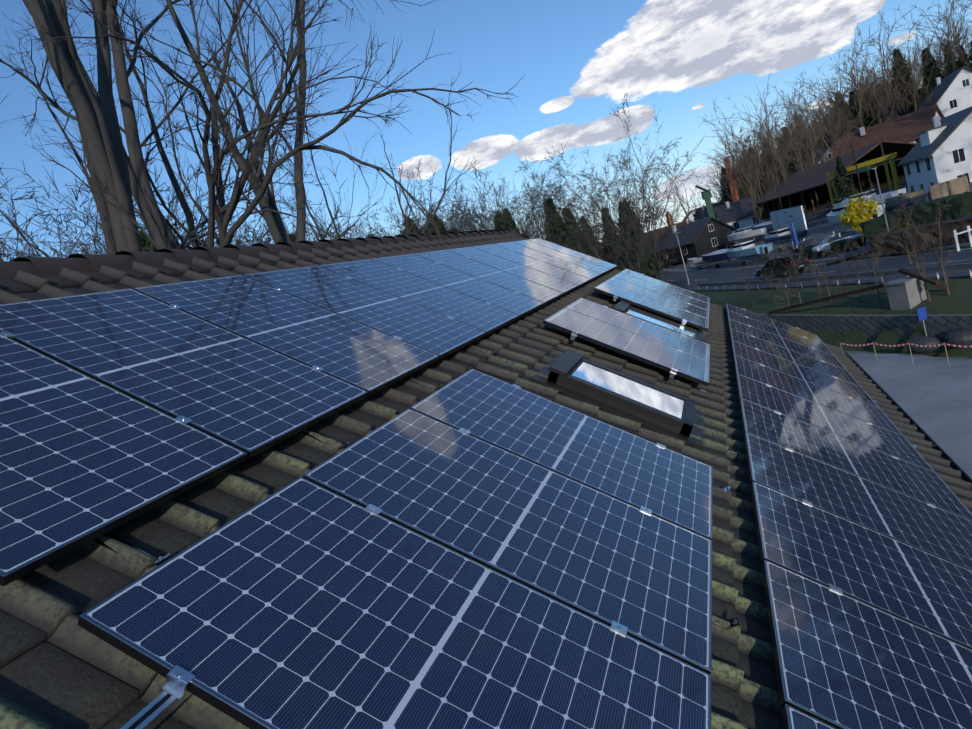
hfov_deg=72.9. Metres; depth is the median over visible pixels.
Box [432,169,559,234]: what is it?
wood tree
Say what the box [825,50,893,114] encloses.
hill tree
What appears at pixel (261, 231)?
wood tree
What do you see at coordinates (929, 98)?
village tree
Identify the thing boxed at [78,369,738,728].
solar array
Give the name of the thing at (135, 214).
wood tree
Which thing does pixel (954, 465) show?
roof edge
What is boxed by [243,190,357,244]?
tree
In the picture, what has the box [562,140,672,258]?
wood tree
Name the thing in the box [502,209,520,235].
evergreen
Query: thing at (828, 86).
hill tree
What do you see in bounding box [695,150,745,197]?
hill tree
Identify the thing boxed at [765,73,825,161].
hill tree
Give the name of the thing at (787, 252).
bank shrub
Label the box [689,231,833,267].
yard fence
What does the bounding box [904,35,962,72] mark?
hill tree
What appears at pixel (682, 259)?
street lamp
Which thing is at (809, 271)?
bank shrub
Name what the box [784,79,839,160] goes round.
hill tree
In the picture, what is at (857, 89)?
hill tree
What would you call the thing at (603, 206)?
wood tree
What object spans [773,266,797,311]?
bank shrub
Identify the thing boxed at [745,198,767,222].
bank shrub
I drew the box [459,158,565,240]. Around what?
wood tree
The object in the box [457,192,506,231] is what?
wood tree
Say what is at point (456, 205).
wood tree
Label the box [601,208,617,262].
wood conifer
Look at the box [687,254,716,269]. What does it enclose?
speed boat
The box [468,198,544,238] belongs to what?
wood tree
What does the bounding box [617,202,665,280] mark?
wood conifer
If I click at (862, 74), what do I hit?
hill tree
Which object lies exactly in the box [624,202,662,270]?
wood conifer
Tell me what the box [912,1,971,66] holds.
hill tree
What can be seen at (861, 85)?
hill tree
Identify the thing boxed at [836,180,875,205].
bank shrub
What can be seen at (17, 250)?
tree
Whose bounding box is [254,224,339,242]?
wood tree
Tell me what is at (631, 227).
wood tree
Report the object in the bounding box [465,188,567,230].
wood tree
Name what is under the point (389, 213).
wood tree
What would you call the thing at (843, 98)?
hill tree
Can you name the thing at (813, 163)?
village tree
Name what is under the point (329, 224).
wood tree
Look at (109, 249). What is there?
tall tree
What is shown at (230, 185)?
wood tree
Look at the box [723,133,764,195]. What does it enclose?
hill tree
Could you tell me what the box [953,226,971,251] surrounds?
white gate
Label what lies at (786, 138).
hill conifer
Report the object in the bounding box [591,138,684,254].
wood tree
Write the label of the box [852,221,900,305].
bank shrub
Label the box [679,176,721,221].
village tree
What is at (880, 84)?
hill tree
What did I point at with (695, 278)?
road
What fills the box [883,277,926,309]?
utility box
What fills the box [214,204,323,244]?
tree
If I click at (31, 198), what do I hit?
tree
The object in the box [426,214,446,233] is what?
evergreen
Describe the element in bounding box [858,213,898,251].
trimmed dark hedge
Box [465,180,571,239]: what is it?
wood tree
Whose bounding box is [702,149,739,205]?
hill tree
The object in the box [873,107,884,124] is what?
hill conifer
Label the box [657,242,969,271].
guardrail
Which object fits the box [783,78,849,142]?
hill tree
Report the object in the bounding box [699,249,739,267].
white covered boat
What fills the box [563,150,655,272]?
wood tree
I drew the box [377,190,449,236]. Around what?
wood tree
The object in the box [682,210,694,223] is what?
valley house
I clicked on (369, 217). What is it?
wood tree
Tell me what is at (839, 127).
hill tree
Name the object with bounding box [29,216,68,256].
wood tree
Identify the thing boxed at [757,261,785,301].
bank shrub
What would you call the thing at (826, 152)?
small white house
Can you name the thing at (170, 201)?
wood tree
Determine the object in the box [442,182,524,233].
wood tree
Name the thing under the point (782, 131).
hill tree
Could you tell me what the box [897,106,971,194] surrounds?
house
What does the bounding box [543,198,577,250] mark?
evergreen
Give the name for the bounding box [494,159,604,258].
wood tree
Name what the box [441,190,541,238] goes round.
wood tree
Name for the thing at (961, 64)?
hill conifer
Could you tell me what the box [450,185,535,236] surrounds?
wood tree
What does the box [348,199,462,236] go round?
wood tree
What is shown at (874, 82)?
hill tree
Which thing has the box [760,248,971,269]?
road edge line
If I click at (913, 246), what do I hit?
bank shrub
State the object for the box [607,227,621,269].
wood conifer
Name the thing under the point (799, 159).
village tree
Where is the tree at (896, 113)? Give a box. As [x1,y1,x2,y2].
[879,88,922,121]
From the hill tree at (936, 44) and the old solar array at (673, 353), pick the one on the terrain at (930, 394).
the hill tree at (936, 44)
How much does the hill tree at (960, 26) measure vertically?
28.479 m
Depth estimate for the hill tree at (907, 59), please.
150.61 m
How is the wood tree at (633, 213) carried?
on the terrain at (930, 394)
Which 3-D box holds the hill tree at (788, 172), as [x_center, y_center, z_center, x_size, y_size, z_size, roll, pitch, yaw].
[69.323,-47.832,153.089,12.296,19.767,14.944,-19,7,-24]
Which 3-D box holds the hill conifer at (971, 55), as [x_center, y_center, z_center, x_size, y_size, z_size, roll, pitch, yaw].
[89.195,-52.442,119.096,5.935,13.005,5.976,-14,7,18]
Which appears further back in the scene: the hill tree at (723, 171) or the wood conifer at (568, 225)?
the hill tree at (723, 171)
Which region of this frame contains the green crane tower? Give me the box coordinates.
[695,185,714,217]
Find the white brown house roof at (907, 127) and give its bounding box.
[832,104,944,157]
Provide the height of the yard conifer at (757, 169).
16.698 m
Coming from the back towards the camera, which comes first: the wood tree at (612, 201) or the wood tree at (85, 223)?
the wood tree at (612, 201)
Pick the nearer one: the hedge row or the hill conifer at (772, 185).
the hedge row
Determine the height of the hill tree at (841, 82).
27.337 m
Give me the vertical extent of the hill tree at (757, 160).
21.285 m
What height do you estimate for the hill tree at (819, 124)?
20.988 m
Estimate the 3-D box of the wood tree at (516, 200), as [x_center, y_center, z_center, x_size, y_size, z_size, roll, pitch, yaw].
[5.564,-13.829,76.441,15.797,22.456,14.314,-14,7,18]
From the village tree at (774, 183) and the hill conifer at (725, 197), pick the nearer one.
the village tree at (774, 183)
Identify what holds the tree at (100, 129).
on the terrain at (930, 394)
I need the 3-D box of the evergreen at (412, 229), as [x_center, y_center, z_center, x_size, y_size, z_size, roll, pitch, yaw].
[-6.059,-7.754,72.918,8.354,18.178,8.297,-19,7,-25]
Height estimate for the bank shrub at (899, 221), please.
4.966 m
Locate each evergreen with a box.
[139,229,156,251]
[403,216,417,234]
[416,227,427,234]
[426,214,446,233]
[493,210,510,231]
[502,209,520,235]
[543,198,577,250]
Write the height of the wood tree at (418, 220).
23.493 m
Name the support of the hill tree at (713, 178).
on the terrain at (930, 394)
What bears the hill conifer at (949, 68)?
on the terrain at (930, 394)
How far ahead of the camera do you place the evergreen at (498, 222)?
66.22 m
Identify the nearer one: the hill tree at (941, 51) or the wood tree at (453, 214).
the wood tree at (453, 214)
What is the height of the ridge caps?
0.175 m
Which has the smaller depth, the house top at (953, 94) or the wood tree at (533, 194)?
the wood tree at (533, 194)
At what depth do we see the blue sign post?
31.88 m
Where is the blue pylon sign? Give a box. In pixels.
[789,222,797,247]
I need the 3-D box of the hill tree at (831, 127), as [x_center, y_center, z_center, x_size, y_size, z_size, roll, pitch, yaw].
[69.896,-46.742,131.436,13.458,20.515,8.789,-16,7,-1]
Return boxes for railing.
[663,280,688,289]
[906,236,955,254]
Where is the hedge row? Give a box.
[793,236,865,257]
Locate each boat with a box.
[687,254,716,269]
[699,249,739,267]
[724,240,772,265]
[727,226,770,241]
[763,227,806,252]
[826,204,884,233]
[833,188,905,207]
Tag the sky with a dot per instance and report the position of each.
(578, 60)
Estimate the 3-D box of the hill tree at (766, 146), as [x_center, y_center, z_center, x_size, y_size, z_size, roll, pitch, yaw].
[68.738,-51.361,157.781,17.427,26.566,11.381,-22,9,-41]
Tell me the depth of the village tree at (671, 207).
121.62 m
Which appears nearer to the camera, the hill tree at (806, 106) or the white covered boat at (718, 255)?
the white covered boat at (718, 255)
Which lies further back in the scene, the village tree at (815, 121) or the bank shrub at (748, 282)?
the village tree at (815, 121)
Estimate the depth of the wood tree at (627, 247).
75.91 m
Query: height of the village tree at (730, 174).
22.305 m
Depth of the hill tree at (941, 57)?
138.20 m
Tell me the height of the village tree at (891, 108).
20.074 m
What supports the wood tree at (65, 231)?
on the terrain at (930, 394)
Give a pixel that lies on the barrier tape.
(944, 343)
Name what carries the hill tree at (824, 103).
on the terrain at (930, 394)
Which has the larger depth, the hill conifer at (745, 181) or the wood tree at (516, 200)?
the hill conifer at (745, 181)
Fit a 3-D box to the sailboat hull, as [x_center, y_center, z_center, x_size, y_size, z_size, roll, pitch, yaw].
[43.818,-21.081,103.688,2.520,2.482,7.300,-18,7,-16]
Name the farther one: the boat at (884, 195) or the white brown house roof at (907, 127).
the white brown house roof at (907, 127)
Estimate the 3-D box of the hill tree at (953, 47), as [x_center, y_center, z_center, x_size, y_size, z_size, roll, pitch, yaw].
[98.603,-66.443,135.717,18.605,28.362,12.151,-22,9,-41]
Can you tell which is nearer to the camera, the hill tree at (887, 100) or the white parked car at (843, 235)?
the white parked car at (843, 235)
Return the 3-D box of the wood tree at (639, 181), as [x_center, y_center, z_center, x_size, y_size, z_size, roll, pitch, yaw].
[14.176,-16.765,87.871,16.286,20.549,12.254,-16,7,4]
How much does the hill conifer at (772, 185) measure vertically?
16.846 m
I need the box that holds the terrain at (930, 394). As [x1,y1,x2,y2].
[600,174,971,478]
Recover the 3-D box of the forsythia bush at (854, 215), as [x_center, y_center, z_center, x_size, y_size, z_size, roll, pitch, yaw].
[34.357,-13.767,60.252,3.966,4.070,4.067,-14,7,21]
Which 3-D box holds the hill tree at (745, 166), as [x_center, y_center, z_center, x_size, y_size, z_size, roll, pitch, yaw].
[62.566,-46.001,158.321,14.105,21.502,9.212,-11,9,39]
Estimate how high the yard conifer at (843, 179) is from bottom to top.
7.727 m
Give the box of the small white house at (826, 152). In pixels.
[804,147,832,167]
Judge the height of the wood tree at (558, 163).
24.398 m
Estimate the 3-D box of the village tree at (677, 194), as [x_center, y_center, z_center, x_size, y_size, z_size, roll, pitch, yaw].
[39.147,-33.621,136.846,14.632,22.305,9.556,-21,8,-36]
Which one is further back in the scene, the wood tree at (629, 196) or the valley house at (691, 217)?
the valley house at (691, 217)
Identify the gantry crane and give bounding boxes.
[826,152,899,207]
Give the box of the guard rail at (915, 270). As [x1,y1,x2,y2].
[697,263,971,290]
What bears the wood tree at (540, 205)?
on the terrain at (930, 394)
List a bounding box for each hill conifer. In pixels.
[719,167,739,204]
[740,158,763,199]
[761,140,784,193]
[782,126,798,160]
[786,148,799,177]
[834,91,850,121]
[849,90,874,133]
[868,102,875,126]
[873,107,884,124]
[888,49,920,113]
[918,48,943,106]
[943,43,957,77]
[955,45,969,70]
[968,41,971,68]
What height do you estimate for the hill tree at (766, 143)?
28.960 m
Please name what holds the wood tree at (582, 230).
on the terrain at (930, 394)
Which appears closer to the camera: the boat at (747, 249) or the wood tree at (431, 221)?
the wood tree at (431, 221)
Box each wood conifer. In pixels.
[562,207,592,254]
[580,216,605,258]
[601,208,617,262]
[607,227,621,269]
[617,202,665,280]
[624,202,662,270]
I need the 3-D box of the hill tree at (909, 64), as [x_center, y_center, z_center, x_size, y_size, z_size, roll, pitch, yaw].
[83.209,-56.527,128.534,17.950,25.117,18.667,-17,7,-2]
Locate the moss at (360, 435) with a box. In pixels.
[0,241,969,728]
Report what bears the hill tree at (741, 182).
on the terrain at (930, 394)
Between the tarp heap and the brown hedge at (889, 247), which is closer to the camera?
the tarp heap
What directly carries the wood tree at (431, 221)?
on the terrain at (930, 394)
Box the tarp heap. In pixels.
[907,328,971,353]
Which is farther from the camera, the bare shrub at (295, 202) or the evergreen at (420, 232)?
the evergreen at (420, 232)
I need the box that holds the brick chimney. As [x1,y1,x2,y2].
[723,158,739,201]
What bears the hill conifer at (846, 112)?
on the terrain at (930, 394)
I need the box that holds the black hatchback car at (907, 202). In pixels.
[879,198,913,216]
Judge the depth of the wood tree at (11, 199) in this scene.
49.28 m
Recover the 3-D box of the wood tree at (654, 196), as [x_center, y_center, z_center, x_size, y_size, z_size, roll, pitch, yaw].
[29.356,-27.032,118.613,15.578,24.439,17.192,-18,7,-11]
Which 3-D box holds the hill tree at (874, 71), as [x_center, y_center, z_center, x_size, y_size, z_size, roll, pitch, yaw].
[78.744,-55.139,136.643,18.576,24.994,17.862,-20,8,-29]
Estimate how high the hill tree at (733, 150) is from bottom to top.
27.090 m
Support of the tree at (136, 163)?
on the terrain at (930, 394)
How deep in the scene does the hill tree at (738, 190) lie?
161.00 m
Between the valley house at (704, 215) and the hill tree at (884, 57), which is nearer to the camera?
the hill tree at (884, 57)
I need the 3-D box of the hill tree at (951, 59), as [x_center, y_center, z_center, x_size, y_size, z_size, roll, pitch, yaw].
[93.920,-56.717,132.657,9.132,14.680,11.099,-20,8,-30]
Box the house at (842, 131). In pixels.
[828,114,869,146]
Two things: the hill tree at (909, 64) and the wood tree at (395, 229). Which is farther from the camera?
the hill tree at (909, 64)
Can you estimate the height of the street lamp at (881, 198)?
6.665 m
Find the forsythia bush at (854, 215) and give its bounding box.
[837,193,880,234]
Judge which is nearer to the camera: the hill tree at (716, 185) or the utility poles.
the utility poles
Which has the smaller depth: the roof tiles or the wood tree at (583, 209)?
the roof tiles
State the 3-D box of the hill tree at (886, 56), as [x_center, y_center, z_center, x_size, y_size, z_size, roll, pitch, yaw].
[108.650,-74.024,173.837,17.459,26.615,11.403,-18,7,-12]
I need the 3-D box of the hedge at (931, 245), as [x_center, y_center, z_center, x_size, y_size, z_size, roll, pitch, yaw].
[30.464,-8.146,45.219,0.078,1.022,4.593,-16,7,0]
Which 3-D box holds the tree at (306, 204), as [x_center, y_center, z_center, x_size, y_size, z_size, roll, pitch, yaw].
[-9.885,-5.433,33.524,14.166,25.169,10.447,-2,16,65]
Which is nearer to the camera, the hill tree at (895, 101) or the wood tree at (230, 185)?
the wood tree at (230, 185)
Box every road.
[656,249,971,290]
[822,246,873,265]
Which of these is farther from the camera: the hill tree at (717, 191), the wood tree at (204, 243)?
the hill tree at (717, 191)
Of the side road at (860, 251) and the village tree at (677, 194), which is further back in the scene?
the village tree at (677, 194)
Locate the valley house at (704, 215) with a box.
[694,201,720,220]
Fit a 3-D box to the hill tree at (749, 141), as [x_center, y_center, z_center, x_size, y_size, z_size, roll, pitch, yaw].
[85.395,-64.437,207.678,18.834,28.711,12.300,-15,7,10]
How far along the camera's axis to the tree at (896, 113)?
141.25 m
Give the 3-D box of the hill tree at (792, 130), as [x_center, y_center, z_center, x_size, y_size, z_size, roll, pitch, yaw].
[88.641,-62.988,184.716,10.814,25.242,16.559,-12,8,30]
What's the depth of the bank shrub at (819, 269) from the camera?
40.28 m
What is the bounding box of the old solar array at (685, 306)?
[594,269,712,336]
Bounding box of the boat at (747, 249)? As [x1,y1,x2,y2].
[724,240,772,265]
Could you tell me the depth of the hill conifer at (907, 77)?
139.11 m
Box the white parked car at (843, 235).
[812,230,861,253]
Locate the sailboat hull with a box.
[751,221,773,240]
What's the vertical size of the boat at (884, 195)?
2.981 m
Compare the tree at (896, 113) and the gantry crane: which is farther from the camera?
the tree at (896, 113)
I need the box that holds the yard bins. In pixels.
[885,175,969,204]
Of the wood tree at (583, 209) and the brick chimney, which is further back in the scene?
the brick chimney
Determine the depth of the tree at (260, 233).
53.90 m
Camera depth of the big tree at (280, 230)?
19.34 m
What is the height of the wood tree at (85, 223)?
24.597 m
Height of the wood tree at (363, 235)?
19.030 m
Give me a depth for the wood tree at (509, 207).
93.66 m
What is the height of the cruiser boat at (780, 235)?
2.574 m
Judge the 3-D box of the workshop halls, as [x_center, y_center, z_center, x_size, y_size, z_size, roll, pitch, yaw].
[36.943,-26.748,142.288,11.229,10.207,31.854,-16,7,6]
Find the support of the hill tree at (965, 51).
on the terrain at (930, 394)
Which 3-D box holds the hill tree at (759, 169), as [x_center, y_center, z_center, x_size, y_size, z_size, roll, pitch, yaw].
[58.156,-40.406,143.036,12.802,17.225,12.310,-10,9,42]
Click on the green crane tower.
(706, 195)
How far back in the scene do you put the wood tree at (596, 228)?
124.00 m
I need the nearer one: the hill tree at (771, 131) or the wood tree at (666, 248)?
the wood tree at (666, 248)
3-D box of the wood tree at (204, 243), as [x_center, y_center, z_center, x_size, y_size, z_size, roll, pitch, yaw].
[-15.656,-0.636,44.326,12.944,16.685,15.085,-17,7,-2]
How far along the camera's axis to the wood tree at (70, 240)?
57.50 m
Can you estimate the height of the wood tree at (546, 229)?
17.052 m
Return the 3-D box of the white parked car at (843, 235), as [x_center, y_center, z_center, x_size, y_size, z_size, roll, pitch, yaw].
[31.968,-11.189,60.015,3.925,1.510,1.704,-15,7,11]
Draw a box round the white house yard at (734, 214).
[713,196,765,232]
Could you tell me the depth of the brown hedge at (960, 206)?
50.65 m
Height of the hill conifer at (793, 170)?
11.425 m
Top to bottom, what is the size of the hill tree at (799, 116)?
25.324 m
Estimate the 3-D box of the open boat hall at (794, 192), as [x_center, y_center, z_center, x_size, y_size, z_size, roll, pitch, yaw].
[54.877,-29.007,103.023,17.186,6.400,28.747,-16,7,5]
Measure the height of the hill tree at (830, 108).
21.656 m
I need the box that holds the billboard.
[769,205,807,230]
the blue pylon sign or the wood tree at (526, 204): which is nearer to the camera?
the blue pylon sign
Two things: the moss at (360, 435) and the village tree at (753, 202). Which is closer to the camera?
the moss at (360, 435)
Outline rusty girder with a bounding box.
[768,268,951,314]
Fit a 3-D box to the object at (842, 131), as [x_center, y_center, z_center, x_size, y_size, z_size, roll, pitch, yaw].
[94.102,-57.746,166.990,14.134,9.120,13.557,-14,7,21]
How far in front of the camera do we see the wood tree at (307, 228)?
61.20 m
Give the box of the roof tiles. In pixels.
[0,232,971,728]
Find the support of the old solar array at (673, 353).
on the roof tiles
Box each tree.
[0,0,142,260]
[0,0,336,256]
[0,0,524,251]
[0,115,257,260]
[0,159,180,259]
[0,163,52,256]
[0,188,92,257]
[1,0,257,254]
[2,157,262,260]
[2,208,106,259]
[8,237,37,256]
[20,220,143,256]
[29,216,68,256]
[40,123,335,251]
[55,212,78,254]
[56,151,227,256]
[75,194,218,253]
[85,0,488,243]
[88,193,230,252]
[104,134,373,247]
[154,26,382,244]
[185,213,312,246]
[201,173,325,241]
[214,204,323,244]
[233,212,322,242]
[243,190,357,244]
[252,219,272,243]
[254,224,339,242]
[287,219,351,242]
[290,203,360,240]
[306,205,383,236]
[339,175,466,236]
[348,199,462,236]
[349,196,415,236]
[352,189,457,235]
[352,197,454,235]
[357,222,420,237]
[372,204,466,234]
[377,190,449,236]
[384,184,526,236]
[386,197,460,235]
[393,157,507,231]
[394,185,478,234]
[395,187,535,235]
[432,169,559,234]
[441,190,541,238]
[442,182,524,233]
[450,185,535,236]
[452,200,525,229]
[457,162,597,252]
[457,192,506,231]
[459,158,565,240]
[459,200,571,245]
[463,203,543,221]
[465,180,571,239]
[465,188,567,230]
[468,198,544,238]
[473,181,579,237]
[479,191,600,256]
[486,202,541,234]
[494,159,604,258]
[512,185,619,270]
[513,93,681,273]
[513,146,617,260]
[514,173,568,238]
[514,195,616,261]
[519,200,607,260]
[520,182,600,247]
[521,170,654,270]
[526,167,611,254]
[535,153,648,257]
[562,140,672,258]
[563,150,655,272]
[567,191,662,271]
[572,164,649,253]
[578,136,710,280]
[580,143,675,247]
[582,184,637,251]
[583,199,635,257]
[589,168,672,280]
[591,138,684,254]
[601,153,695,241]
[615,166,678,230]
[633,172,696,228]
[647,150,708,222]
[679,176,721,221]
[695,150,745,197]
[698,111,791,197]
[698,175,730,204]
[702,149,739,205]
[702,160,724,205]
[703,98,764,195]
[703,174,722,198]
[709,134,787,223]
[711,91,775,218]
[711,120,769,198]
[713,135,755,202]
[714,142,752,199]
[718,122,765,196]
[718,140,781,193]
[719,72,791,184]
[720,123,777,166]
[723,116,777,197]
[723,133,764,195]
[727,87,808,180]
[735,101,796,189]
[738,150,786,220]
[740,118,798,177]
[747,106,817,206]
[749,107,795,168]
[750,87,812,171]
[757,66,827,169]
[759,113,802,170]
[760,152,793,185]
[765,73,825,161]
[770,86,866,159]
[770,126,824,174]
[771,127,828,210]
[775,83,838,149]
[776,91,825,165]
[777,99,826,168]
[780,108,830,161]
[781,102,798,163]
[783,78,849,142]
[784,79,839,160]
[786,30,862,137]
[788,76,844,165]
[791,92,846,202]
[794,77,847,139]
[797,76,861,159]
[801,65,868,108]
[803,86,858,134]
[804,93,861,163]
[809,99,846,150]
[824,25,906,134]
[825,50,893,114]
[826,80,874,118]
[826,105,866,146]
[829,43,921,119]
[829,93,876,132]
[831,48,887,103]
[831,67,890,112]
[833,55,874,100]
[836,22,906,122]
[842,41,907,123]
[845,66,903,120]
[851,0,960,116]
[851,44,907,119]
[854,68,907,120]
[856,6,937,118]
[859,62,913,99]
[864,37,920,78]
[865,70,919,115]
[870,35,945,87]
[879,88,922,121]
[891,46,955,106]
[891,69,940,108]
[893,4,957,73]
[895,3,971,64]
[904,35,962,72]
[906,2,971,59]
[906,36,925,87]
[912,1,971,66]
[912,12,970,79]
[916,28,971,84]
[921,0,968,75]
[935,0,971,67]
[937,45,967,77]
[947,0,971,22]
[954,40,971,67]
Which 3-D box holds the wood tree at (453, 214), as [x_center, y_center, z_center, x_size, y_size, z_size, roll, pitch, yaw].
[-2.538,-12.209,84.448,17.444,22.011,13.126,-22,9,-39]
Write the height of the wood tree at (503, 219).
17.080 m
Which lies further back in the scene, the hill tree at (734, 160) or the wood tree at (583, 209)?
the hill tree at (734, 160)
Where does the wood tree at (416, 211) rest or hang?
on the terrain at (930, 394)
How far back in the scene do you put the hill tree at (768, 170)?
147.02 m
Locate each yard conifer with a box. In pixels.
[747,147,762,191]
[834,156,858,203]
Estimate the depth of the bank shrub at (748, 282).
49.54 m
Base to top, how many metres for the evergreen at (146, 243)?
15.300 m
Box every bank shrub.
[734,260,759,305]
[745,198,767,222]
[756,243,808,303]
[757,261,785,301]
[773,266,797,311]
[784,245,824,298]
[789,240,836,305]
[801,235,859,291]
[826,246,874,301]
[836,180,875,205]
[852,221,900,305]
[876,220,939,301]
[880,187,943,263]
[884,193,959,294]
[890,198,947,267]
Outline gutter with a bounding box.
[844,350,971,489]
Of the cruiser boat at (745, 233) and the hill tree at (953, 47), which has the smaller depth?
the cruiser boat at (745, 233)
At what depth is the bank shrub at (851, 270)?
38.09 m
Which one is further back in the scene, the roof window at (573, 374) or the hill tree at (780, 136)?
the hill tree at (780, 136)
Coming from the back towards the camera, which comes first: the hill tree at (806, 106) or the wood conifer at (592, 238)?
the hill tree at (806, 106)
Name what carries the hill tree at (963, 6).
on the terrain at (930, 394)
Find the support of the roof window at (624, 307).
on the roof tiles
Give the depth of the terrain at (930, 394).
32.81 m
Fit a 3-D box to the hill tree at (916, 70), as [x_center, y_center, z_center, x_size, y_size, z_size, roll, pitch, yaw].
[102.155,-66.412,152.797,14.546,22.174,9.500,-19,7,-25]
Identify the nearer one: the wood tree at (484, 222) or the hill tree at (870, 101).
the wood tree at (484, 222)
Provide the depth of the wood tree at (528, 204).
105.78 m
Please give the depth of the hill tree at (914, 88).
124.70 m
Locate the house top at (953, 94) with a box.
[918,66,971,116]
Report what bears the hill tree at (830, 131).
on the terrain at (930, 394)
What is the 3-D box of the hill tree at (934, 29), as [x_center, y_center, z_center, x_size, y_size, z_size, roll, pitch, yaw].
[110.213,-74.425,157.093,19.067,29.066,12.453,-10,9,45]
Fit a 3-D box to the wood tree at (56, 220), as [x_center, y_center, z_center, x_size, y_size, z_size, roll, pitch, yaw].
[-23.854,-3.651,46.754,20.964,26.453,15.775,-18,7,-14]
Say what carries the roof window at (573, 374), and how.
on the roof tiles
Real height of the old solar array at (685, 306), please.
1.132 m
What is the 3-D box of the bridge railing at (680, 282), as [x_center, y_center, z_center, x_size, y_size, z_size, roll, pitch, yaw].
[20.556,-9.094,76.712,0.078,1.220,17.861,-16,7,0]
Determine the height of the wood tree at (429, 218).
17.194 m
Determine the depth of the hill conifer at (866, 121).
136.79 m
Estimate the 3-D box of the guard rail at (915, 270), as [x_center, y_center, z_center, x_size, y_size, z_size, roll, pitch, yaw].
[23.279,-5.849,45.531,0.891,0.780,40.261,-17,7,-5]
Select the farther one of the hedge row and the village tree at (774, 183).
the village tree at (774, 183)
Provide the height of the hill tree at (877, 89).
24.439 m
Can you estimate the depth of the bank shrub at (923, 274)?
33.18 m
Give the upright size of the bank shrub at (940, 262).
4.966 m
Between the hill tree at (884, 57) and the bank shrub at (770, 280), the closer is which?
the bank shrub at (770, 280)
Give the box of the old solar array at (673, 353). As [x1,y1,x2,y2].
[543,298,714,393]
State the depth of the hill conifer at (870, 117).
151.75 m
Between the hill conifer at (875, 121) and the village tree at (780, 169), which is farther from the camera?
the hill conifer at (875, 121)
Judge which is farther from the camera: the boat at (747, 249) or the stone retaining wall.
the boat at (747, 249)
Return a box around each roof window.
[531,349,703,448]
[611,300,707,343]
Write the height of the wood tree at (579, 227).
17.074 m
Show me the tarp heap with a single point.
(959, 336)
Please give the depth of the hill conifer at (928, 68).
129.75 m
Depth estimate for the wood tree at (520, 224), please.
81.72 m
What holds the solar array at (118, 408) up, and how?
on the roof tiles
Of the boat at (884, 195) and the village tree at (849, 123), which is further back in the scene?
the village tree at (849, 123)
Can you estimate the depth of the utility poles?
76.62 m
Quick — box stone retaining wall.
[756,313,971,341]
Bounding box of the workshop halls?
[644,211,686,266]
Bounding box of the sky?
[0,0,971,260]
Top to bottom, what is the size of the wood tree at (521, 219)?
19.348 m
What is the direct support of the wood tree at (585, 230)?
on the terrain at (930, 394)
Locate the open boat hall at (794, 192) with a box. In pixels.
[750,141,916,220]
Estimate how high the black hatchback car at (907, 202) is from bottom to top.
1.510 m
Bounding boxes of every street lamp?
[675,231,689,284]
[872,167,888,231]
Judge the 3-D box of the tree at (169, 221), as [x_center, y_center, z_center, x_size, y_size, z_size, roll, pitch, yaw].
[-24.965,-2.509,49.876,15.409,24.175,17.006,-20,8,-27]
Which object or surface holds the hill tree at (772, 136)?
on the terrain at (930, 394)
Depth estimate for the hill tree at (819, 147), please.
148.50 m
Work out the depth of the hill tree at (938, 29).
173.11 m
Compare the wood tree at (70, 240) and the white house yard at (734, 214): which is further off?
the white house yard at (734, 214)
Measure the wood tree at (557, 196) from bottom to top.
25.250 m
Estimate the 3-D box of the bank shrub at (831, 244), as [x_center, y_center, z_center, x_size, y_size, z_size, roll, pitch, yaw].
[21.705,-6.281,40.659,3.129,4.139,2.574,-17,7,-2]
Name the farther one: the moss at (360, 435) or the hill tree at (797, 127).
the hill tree at (797, 127)
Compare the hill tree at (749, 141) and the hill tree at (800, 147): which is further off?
the hill tree at (749, 141)
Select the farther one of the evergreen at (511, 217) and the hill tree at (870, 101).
the hill tree at (870, 101)
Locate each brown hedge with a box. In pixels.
[867,215,971,255]
[882,191,971,228]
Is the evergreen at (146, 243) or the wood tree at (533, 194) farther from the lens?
the wood tree at (533, 194)
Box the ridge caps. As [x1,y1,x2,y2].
[0,229,516,279]
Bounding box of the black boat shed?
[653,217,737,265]
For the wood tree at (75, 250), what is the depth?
41.06 m
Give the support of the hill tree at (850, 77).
on the terrain at (930, 394)
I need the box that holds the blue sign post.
[916,307,926,335]
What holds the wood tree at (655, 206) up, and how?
on the terrain at (930, 394)
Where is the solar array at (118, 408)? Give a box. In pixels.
[0,238,616,585]
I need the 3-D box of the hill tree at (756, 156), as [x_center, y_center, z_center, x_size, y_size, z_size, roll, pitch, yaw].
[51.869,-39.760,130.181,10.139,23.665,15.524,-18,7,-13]
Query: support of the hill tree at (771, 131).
on the terrain at (930, 394)
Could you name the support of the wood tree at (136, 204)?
on the terrain at (930, 394)
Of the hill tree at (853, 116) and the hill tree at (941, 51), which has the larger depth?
the hill tree at (941, 51)
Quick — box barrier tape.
[840,342,971,365]
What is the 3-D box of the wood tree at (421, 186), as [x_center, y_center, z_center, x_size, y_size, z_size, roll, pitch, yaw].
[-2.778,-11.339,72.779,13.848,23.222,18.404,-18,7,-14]
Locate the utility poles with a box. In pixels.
[703,143,862,209]
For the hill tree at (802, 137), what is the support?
on the terrain at (930, 394)
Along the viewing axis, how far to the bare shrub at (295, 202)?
42.28 m

